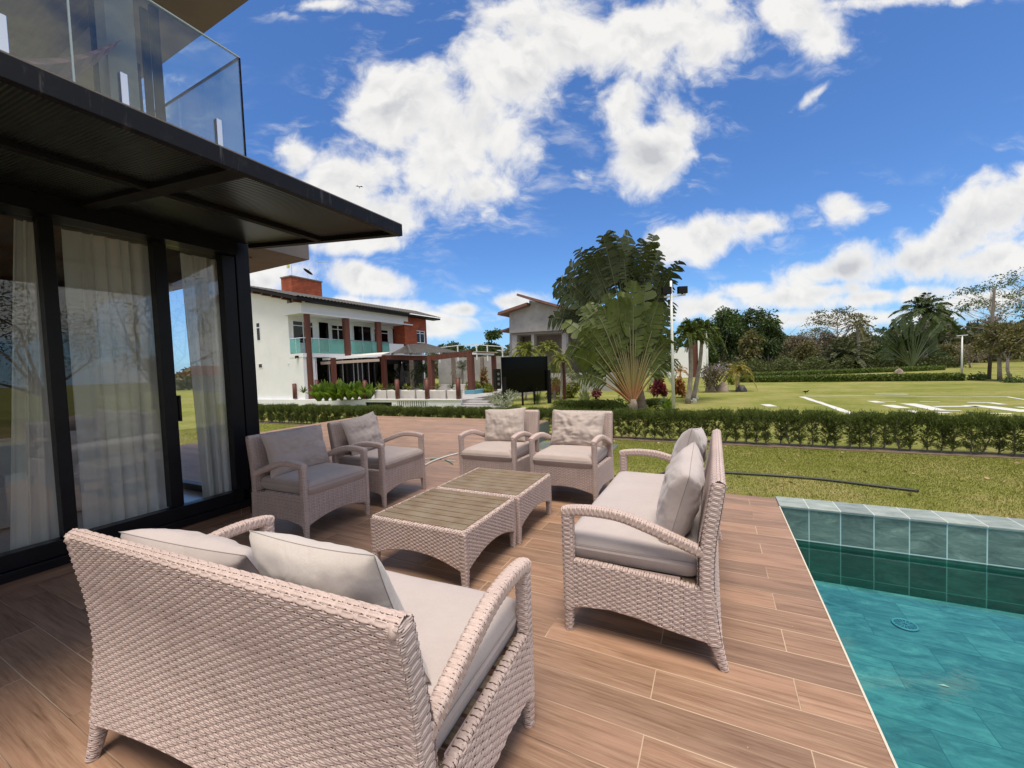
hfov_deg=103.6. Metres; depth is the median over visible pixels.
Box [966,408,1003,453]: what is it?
hedge shrub
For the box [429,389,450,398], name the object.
planter box
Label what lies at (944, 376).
clipped hedge
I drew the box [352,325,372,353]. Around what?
balcony door
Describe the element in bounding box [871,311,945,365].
banana clump
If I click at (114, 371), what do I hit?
curtain
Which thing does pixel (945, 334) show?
tree
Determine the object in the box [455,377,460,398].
fence post
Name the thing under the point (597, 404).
clipped hedge
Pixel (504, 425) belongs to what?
back pillow
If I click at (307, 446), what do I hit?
back pillow
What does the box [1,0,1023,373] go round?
sky
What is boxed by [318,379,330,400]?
broad leaf plant
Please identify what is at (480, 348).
tree
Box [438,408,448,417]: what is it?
hedge shrub
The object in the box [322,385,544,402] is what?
terrace
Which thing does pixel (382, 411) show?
hedge shrub
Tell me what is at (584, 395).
cactus shrub
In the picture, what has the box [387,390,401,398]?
planter box
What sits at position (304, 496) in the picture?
armchair
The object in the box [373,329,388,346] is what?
window
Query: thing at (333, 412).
hedge shrub
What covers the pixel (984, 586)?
submerged wall
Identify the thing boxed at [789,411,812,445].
hedge shrub
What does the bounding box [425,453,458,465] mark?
cable
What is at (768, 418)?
hedge shrub
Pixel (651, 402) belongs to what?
clipped hedge
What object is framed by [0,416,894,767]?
terrace
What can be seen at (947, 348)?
tree
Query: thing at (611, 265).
tree
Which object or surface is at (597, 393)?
shrub
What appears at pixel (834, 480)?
garden hose
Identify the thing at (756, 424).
hedge shrub
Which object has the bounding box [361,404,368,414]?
hedge shrub
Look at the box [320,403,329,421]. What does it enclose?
hedge shrub
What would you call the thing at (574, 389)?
shrub
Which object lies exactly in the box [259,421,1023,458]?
soil strip
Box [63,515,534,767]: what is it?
sofa
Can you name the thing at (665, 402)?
bromeliad
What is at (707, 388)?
rock
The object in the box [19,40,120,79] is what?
hammock
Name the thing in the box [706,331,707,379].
lamp pole
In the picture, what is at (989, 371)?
timber pole
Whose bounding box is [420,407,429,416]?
hedge shrub
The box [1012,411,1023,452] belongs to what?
hedge shrub
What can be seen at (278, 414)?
hedge shrub
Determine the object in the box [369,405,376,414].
hedge shrub
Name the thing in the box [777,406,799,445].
hedge shrub
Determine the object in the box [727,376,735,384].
shrub
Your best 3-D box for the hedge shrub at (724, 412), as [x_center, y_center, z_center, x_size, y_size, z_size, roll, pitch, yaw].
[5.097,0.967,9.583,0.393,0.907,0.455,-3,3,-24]
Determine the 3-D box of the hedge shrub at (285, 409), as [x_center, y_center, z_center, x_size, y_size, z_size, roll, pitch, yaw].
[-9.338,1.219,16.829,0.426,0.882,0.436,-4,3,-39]
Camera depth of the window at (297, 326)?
28.08 m
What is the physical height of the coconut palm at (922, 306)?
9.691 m
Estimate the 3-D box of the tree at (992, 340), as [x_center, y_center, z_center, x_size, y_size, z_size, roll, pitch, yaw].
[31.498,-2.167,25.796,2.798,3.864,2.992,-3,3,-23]
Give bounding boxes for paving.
[539,421,618,449]
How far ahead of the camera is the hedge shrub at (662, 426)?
10.13 m
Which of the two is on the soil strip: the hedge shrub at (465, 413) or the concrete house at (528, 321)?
the hedge shrub at (465, 413)
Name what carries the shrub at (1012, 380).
on the lawn at (847, 396)
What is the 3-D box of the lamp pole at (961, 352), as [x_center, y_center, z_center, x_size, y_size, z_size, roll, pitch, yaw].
[30.011,-1.755,26.870,0.702,3.047,0.115,-2,2,0]
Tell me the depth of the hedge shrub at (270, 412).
17.19 m
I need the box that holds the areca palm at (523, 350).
[509,341,542,400]
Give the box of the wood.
[175,307,1023,389]
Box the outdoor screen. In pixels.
[493,356,551,407]
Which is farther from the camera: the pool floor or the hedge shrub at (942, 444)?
the hedge shrub at (942, 444)
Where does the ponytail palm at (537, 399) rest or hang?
on the lawn at (847, 396)
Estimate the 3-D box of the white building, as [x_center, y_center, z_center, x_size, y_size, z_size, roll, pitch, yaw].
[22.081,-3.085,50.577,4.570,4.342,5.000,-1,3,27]
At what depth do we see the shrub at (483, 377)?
29.88 m
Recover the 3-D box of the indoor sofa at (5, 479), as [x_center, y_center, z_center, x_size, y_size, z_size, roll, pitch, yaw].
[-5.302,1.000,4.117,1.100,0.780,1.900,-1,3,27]
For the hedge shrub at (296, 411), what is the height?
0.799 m
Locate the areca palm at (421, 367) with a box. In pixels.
[410,361,437,388]
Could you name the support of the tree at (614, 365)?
on the lawn at (847, 396)
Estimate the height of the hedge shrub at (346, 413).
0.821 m
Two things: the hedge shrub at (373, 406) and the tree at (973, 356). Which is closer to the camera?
the hedge shrub at (373, 406)
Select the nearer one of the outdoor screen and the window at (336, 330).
the outdoor screen
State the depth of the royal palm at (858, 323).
63.75 m
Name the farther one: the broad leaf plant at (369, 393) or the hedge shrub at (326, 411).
the broad leaf plant at (369, 393)
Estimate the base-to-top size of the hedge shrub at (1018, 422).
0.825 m
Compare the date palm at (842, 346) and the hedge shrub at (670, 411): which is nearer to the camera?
the hedge shrub at (670, 411)
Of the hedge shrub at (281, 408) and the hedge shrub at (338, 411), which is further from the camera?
the hedge shrub at (281, 408)
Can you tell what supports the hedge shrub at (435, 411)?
on the soil strip
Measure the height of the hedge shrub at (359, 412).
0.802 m
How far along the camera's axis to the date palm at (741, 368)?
47.75 m
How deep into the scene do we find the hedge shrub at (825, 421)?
8.67 m
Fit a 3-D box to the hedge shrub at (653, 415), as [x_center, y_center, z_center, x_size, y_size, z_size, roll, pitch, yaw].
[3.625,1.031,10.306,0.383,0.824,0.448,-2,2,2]
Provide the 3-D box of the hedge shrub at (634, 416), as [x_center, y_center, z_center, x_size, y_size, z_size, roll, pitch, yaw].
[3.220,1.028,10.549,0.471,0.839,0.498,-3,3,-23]
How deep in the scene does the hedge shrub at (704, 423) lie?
9.72 m
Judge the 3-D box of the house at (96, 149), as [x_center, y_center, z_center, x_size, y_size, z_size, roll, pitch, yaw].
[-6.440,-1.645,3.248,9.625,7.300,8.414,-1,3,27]
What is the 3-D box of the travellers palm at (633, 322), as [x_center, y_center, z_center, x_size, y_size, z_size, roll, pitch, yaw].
[4.371,-1.463,16.120,4.636,5.266,1.434,-2,2,-5]
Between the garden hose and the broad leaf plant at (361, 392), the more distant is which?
the broad leaf plant at (361, 392)
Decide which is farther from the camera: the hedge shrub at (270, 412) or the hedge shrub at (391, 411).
the hedge shrub at (270, 412)
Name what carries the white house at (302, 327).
on the lawn at (847, 396)
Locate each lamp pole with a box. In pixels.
[661,281,687,407]
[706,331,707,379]
[956,335,964,372]
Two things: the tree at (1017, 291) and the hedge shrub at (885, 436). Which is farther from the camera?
the tree at (1017, 291)
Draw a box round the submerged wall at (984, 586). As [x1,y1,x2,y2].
[796,540,1023,614]
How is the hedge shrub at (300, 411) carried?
on the soil strip
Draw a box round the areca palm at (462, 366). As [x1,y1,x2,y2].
[451,360,466,383]
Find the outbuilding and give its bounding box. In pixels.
[438,356,509,384]
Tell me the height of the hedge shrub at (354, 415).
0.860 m
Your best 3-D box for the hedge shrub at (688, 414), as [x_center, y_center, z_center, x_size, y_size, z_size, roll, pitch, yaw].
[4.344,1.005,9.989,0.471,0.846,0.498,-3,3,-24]
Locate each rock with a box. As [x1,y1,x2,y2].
[705,383,715,391]
[715,382,728,391]
[735,385,746,391]
[894,368,903,373]
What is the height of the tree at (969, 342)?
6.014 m
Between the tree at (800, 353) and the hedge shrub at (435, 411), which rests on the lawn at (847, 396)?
the tree at (800, 353)
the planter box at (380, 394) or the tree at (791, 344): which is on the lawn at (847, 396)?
the tree at (791, 344)
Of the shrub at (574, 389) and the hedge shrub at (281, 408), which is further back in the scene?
the shrub at (574, 389)
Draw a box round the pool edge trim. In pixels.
[779,506,897,767]
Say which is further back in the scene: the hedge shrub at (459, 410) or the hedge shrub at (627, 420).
the hedge shrub at (459, 410)
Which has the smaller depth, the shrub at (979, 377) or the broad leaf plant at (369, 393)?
the broad leaf plant at (369, 393)
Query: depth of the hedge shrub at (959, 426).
7.74 m
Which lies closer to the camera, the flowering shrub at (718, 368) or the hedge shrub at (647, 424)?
the hedge shrub at (647, 424)
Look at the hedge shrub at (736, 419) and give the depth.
9.45 m
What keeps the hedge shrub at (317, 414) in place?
on the soil strip
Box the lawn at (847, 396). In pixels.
[176,358,1023,518]
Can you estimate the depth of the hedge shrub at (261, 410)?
17.49 m
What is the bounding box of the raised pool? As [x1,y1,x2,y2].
[464,388,484,393]
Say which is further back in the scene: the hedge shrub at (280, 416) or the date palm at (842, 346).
the date palm at (842, 346)
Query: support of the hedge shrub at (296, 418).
on the soil strip
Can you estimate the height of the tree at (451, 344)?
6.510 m
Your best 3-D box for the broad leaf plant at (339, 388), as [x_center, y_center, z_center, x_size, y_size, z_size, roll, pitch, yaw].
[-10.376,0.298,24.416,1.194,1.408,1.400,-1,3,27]
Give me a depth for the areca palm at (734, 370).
24.72 m
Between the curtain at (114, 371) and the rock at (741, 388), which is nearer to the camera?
the curtain at (114, 371)
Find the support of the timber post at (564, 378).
on the lawn at (847, 396)
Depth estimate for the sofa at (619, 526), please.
2.14 m
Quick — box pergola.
[381,343,496,390]
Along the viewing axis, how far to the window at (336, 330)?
30.83 m
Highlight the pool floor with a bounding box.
[814,580,1023,767]
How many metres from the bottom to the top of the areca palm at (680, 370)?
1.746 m
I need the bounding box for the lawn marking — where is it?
[761,395,1023,413]
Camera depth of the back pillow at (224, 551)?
1.51 m
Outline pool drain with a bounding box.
[891,618,918,631]
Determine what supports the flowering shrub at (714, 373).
on the lawn at (847, 396)
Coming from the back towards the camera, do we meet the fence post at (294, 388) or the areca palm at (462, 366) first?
the areca palm at (462, 366)
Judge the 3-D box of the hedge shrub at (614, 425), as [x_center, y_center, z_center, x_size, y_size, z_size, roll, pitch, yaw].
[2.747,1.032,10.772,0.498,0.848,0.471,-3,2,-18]
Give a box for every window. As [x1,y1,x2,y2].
[256,322,260,340]
[291,320,313,343]
[330,324,342,344]
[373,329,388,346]
[391,328,393,343]
[417,331,424,342]
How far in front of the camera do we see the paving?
10.58 m
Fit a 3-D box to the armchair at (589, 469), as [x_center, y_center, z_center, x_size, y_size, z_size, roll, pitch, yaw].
[0.715,0.818,4.696,0.770,0.936,0.844,-1,3,27]
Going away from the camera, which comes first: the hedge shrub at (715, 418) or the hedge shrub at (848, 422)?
the hedge shrub at (848, 422)
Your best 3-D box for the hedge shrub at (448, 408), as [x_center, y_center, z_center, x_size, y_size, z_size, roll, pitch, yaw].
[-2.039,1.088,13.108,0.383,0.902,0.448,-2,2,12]
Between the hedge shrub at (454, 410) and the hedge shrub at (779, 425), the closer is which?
the hedge shrub at (779, 425)
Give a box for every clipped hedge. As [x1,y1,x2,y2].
[550,399,619,409]
[646,399,660,408]
[727,372,965,382]
[753,365,946,375]
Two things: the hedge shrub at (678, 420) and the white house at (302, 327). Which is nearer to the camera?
the hedge shrub at (678, 420)
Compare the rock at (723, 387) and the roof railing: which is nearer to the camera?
the rock at (723, 387)
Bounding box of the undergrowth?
[740,350,966,374]
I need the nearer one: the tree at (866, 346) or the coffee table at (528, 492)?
the coffee table at (528, 492)
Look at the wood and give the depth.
72.94 m
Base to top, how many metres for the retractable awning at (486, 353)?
0.274 m
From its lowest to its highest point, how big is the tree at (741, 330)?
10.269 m
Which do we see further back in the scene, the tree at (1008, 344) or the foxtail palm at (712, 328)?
the tree at (1008, 344)
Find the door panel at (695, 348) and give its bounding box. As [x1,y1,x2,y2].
[693,343,697,376]
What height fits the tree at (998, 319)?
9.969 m
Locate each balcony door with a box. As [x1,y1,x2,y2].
[317,321,330,352]
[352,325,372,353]
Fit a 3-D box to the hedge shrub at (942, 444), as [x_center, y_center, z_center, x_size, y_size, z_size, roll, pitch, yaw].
[8.440,0.947,7.899,0.455,0.834,0.393,-1,3,27]
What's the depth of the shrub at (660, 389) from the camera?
21.41 m
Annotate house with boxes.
[0,0,402,595]
[251,263,439,398]
[497,294,619,390]
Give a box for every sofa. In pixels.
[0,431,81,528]
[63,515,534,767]
[561,429,728,672]
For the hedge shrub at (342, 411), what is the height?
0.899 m
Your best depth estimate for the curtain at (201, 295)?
4.28 m
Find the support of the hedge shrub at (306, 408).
on the soil strip
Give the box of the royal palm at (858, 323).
[837,319,876,357]
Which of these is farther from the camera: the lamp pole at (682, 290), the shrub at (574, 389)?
the shrub at (574, 389)
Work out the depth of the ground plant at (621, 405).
16.84 m
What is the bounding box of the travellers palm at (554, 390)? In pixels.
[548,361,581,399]
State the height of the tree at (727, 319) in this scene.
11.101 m
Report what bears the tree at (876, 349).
on the lawn at (847, 396)
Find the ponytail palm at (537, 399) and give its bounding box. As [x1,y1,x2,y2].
[527,388,546,404]
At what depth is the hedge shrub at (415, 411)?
13.72 m
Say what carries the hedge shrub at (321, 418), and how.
on the soil strip
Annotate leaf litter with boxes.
[614,440,1018,495]
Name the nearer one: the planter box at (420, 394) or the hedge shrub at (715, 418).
the hedge shrub at (715, 418)
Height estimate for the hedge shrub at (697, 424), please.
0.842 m
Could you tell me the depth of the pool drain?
3.26 m
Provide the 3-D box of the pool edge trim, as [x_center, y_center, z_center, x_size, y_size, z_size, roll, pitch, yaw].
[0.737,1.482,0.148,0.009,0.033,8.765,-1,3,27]
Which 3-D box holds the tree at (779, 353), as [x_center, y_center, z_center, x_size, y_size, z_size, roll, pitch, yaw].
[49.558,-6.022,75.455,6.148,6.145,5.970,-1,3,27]
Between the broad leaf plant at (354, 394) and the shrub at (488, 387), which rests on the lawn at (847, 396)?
the shrub at (488, 387)
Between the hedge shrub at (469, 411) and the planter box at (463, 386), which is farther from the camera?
the planter box at (463, 386)
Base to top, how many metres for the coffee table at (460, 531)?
0.417 m
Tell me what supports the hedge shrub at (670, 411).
on the soil strip
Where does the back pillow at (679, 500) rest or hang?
on the sofa at (619, 526)
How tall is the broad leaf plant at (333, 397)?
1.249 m
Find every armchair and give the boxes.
[245,425,369,538]
[327,415,425,507]
[458,409,539,475]
[528,410,613,501]
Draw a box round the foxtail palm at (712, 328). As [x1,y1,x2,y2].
[682,318,727,399]
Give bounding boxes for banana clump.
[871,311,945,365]
[889,329,948,365]
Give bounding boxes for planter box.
[374,390,387,398]
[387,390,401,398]
[401,390,416,398]
[416,390,429,398]
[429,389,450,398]
[435,384,450,389]
[447,389,462,398]
[452,384,467,390]
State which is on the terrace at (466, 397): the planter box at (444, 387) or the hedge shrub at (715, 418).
the planter box at (444, 387)
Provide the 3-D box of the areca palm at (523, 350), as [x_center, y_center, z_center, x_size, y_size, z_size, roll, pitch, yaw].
[0.825,-0.797,24.017,2.493,3.572,2.383,-1,3,27]
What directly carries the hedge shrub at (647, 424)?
on the soil strip
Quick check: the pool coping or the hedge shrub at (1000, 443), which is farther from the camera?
the hedge shrub at (1000, 443)
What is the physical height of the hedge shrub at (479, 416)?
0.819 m
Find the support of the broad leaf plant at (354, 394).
on the retaining wall at (420, 402)
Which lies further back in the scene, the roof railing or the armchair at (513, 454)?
the roof railing
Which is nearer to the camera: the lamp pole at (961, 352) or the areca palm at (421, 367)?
the lamp pole at (961, 352)
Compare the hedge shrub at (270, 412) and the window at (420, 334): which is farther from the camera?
the window at (420, 334)
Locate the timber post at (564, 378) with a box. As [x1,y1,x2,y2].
[562,362,566,398]
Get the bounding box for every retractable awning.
[321,352,390,383]
[472,351,497,354]
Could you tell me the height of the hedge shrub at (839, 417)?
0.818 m
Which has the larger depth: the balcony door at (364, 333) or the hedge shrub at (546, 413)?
the balcony door at (364, 333)
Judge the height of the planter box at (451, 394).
0.500 m
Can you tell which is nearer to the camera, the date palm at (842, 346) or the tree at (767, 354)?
the date palm at (842, 346)
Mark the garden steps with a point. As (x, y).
(476, 402)
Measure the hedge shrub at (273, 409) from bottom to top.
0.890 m
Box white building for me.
[667,341,708,377]
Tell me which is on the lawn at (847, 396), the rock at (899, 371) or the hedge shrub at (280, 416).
the rock at (899, 371)
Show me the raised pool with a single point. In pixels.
(477, 391)
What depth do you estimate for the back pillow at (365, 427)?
4.87 m
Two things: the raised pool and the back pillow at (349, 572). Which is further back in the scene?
the raised pool
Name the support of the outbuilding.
on the lawn at (847, 396)
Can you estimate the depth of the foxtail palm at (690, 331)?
18.69 m
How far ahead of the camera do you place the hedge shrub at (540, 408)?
11.66 m
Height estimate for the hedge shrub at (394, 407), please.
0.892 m
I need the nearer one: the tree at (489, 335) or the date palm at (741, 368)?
the date palm at (741, 368)
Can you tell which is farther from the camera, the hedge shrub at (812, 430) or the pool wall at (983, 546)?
the hedge shrub at (812, 430)
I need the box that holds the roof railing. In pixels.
[439,344,502,362]
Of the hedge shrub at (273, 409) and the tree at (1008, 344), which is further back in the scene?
the tree at (1008, 344)
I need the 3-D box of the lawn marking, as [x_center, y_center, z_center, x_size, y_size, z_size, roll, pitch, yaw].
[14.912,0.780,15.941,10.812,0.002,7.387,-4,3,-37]
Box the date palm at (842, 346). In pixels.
[816,336,882,369]
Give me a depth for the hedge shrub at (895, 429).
8.15 m
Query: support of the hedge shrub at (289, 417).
on the soil strip
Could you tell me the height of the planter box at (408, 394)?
0.526 m
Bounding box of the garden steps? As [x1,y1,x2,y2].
[457,398,504,408]
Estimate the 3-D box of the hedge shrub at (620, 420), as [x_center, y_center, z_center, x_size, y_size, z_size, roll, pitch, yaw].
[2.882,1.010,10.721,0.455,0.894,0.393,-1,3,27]
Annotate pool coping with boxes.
[775,496,1023,531]
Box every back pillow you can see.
[119,528,259,574]
[248,530,431,683]
[259,424,330,478]
[340,411,384,455]
[484,407,525,441]
[550,409,605,447]
[656,441,704,544]
[670,427,706,461]
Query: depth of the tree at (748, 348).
51.25 m
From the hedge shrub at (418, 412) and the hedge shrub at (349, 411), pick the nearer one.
the hedge shrub at (418, 412)
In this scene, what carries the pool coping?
on the pool wall at (983, 546)
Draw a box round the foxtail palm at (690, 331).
[674,320,715,403]
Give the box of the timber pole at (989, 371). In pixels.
[987,288,995,378]
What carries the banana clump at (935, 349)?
on the lawn at (847, 396)
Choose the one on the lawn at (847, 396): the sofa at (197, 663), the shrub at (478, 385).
the shrub at (478, 385)
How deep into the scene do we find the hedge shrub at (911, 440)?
8.08 m
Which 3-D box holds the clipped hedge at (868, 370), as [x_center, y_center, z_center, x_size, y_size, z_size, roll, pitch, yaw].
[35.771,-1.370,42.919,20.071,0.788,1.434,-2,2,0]
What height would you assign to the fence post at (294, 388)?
1.029 m
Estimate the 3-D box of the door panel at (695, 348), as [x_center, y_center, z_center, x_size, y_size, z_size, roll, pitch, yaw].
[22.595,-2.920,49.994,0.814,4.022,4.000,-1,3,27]
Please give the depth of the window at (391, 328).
36.16 m
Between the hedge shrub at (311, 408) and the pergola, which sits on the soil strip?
the hedge shrub at (311, 408)
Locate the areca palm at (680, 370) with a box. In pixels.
[675,366,687,382]
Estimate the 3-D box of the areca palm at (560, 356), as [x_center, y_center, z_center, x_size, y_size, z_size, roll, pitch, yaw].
[2.854,-0.430,23.080,1.458,2.763,1.726,-3,3,-23]
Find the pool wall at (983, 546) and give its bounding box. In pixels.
[776,500,1023,569]
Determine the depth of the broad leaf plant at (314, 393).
24.19 m
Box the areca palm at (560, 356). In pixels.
[548,353,575,399]
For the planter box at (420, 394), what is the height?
0.517 m
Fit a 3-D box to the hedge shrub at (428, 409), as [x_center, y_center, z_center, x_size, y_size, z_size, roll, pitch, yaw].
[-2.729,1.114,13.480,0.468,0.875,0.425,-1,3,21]
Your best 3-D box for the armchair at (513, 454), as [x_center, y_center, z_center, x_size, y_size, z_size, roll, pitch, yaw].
[-0.134,0.832,5.122,0.770,0.936,0.844,-1,3,25]
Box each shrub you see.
[258,404,265,421]
[264,403,274,422]
[269,403,278,422]
[274,405,282,422]
[276,403,284,422]
[277,403,286,422]
[283,403,291,422]
[284,403,293,421]
[287,403,297,423]
[291,406,299,423]
[295,407,302,423]
[297,405,304,423]
[301,403,310,423]
[304,403,315,423]
[308,403,317,423]
[314,404,322,422]
[317,403,325,422]
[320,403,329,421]
[325,406,333,420]
[328,405,335,420]
[331,404,341,418]
[334,405,342,419]
[340,404,349,418]
[344,406,352,417]
[346,405,353,417]
[351,405,357,416]
[354,404,364,416]
[355,407,365,416]
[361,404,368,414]
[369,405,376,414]
[371,403,380,415]
[374,404,385,415]
[379,405,387,415]
[383,404,396,415]
[387,405,398,415]
[391,405,402,415]
[405,405,417,416]
[411,405,421,416]
[416,406,424,416]
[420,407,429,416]
[423,404,435,416]
[430,405,441,416]
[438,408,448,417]
[442,404,454,417]
[450,407,461,417]
[453,405,465,417]
[462,407,471,417]
[464,380,482,389]
[467,406,477,417]
[472,406,482,418]
[478,405,489,418]
[479,366,489,387]
[483,383,493,392]
[487,389,521,408]
[535,406,545,419]
[540,406,551,430]
[545,377,568,396]
[548,405,560,430]
[566,380,580,397]
[573,386,591,400]
[589,388,601,398]
[605,407,620,437]
[614,406,627,437]
[623,408,634,437]
[628,407,643,438]
[634,406,651,438]
[646,409,661,439]
[649,375,667,397]
[655,411,670,439]
[662,405,678,440]
[672,409,687,438]
[675,376,685,397]
[680,408,697,430]
[688,409,703,428]
[697,408,711,437]
[700,363,729,391]
[705,361,727,375]
[706,406,724,435]
[714,407,734,442]
[724,410,744,442]
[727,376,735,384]
[735,405,755,443]
[746,405,764,443]
[755,409,776,444]
[772,409,790,444]
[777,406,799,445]
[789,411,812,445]
[801,406,823,446]
[815,408,836,446]
[822,411,848,447]
[839,412,863,448]
[846,409,871,448]
[860,408,884,448]
[875,410,898,448]
[883,409,912,450]
[898,408,923,450]
[916,408,940,451]
[927,412,956,452]
[939,413,970,452]
[954,411,989,453]
[966,371,987,380]
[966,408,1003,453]
[988,414,1014,453]
[998,413,1023,455]
[1000,373,1023,382]
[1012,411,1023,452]
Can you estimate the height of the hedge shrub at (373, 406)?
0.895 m
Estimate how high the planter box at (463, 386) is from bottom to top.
0.501 m
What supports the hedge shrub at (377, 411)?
on the soil strip
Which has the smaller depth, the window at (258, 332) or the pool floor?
the pool floor
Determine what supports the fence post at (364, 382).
on the retaining wall at (420, 402)
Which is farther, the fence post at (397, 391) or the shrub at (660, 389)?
the fence post at (397, 391)
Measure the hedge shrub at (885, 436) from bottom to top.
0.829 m
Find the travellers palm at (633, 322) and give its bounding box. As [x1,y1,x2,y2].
[561,280,680,409]
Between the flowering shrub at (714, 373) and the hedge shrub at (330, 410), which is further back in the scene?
the flowering shrub at (714, 373)
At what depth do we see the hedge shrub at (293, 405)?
16.62 m
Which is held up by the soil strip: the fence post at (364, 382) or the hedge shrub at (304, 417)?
the hedge shrub at (304, 417)
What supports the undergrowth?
on the lawn at (847, 396)
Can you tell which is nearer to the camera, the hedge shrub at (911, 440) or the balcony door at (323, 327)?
the hedge shrub at (911, 440)
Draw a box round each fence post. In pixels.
[292,383,296,398]
[362,380,367,398]
[395,379,399,398]
[424,378,429,398]
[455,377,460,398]
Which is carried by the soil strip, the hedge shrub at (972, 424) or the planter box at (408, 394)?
the hedge shrub at (972, 424)
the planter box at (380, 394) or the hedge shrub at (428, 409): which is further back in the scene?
the planter box at (380, 394)
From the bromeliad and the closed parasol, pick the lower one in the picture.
the bromeliad
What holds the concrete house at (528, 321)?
on the lawn at (847, 396)
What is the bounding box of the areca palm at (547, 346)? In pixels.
[534,340,564,397]
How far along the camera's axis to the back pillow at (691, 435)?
2.69 m
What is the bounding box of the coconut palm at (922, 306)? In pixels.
[888,292,965,358]
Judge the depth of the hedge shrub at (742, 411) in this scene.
9.39 m
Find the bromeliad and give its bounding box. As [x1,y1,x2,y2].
[655,396,676,408]
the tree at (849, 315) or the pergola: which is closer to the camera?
the pergola
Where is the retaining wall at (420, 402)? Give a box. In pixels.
[258,399,462,406]
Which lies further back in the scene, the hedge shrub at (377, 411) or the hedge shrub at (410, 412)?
the hedge shrub at (377, 411)
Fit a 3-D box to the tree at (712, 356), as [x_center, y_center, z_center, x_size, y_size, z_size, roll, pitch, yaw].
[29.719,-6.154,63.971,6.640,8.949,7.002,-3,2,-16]
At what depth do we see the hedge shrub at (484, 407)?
12.51 m
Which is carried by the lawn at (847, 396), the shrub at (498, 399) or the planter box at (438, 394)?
the shrub at (498, 399)
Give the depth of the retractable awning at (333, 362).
29.07 m
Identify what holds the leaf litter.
on the lawn at (847, 396)
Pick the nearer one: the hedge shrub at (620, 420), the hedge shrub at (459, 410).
the hedge shrub at (620, 420)
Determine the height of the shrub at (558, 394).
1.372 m
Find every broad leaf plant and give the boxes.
[305,382,322,400]
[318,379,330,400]
[324,380,340,400]
[329,378,344,399]
[342,382,357,399]
[346,380,359,399]
[354,380,368,399]
[363,382,376,398]
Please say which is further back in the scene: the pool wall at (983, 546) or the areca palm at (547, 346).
the areca palm at (547, 346)
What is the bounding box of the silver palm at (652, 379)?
[646,366,675,390]
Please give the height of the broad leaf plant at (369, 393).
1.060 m
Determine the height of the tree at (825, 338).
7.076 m
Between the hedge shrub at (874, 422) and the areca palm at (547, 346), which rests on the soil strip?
the hedge shrub at (874, 422)
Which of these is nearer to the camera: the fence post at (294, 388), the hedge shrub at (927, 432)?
the hedge shrub at (927, 432)
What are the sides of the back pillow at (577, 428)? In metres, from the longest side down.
0.662 x 0.443 x 0.194 m
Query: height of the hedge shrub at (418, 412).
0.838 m
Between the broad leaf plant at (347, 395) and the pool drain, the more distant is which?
the broad leaf plant at (347, 395)
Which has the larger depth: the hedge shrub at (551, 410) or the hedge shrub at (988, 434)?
the hedge shrub at (551, 410)
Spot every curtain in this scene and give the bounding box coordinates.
[10,219,59,549]
[61,228,167,528]
[180,253,231,497]
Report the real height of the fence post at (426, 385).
1.132 m
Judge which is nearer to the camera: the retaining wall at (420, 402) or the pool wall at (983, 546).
the pool wall at (983, 546)
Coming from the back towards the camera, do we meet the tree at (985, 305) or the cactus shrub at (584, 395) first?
the tree at (985, 305)
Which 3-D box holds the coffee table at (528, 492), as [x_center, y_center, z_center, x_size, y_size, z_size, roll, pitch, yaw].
[-0.153,1.137,3.925,0.868,0.417,0.784,-1,3,26]
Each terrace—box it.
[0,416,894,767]
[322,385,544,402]
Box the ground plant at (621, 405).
[606,395,628,410]
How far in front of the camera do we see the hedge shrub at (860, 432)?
8.42 m
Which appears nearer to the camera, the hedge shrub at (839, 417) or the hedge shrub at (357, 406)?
the hedge shrub at (839, 417)
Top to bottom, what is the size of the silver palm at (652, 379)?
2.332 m
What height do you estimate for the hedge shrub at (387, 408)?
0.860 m
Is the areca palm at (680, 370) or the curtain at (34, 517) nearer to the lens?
the curtain at (34, 517)
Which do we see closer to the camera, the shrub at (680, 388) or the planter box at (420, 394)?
the shrub at (680, 388)
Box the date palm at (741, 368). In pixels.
[724,359,756,375]
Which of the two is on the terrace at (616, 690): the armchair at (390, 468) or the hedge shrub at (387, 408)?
the armchair at (390, 468)
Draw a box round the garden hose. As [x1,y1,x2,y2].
[614,471,918,491]
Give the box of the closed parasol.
[400,362,405,389]
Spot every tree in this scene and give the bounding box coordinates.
[440,341,463,357]
[463,346,488,356]
[477,327,503,355]
[547,229,685,408]
[610,355,621,371]
[676,317,720,365]
[696,305,749,370]
[730,305,796,362]
[735,328,765,362]
[754,317,784,362]
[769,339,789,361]
[770,333,824,360]
[789,334,825,362]
[798,306,884,341]
[811,329,841,359]
[837,341,883,357]
[867,344,896,356]
[922,337,985,356]
[935,278,1023,328]
[935,326,965,343]
[937,267,1023,316]
[951,336,987,362]
[951,344,987,367]
[965,313,1007,333]
[969,320,1023,380]
[986,322,1023,379]
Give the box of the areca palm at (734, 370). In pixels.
[720,362,757,390]
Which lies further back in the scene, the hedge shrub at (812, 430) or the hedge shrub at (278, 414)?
the hedge shrub at (278, 414)
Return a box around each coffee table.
[370,488,515,587]
[437,468,551,544]
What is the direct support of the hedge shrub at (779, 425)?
on the soil strip
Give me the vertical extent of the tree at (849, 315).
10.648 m

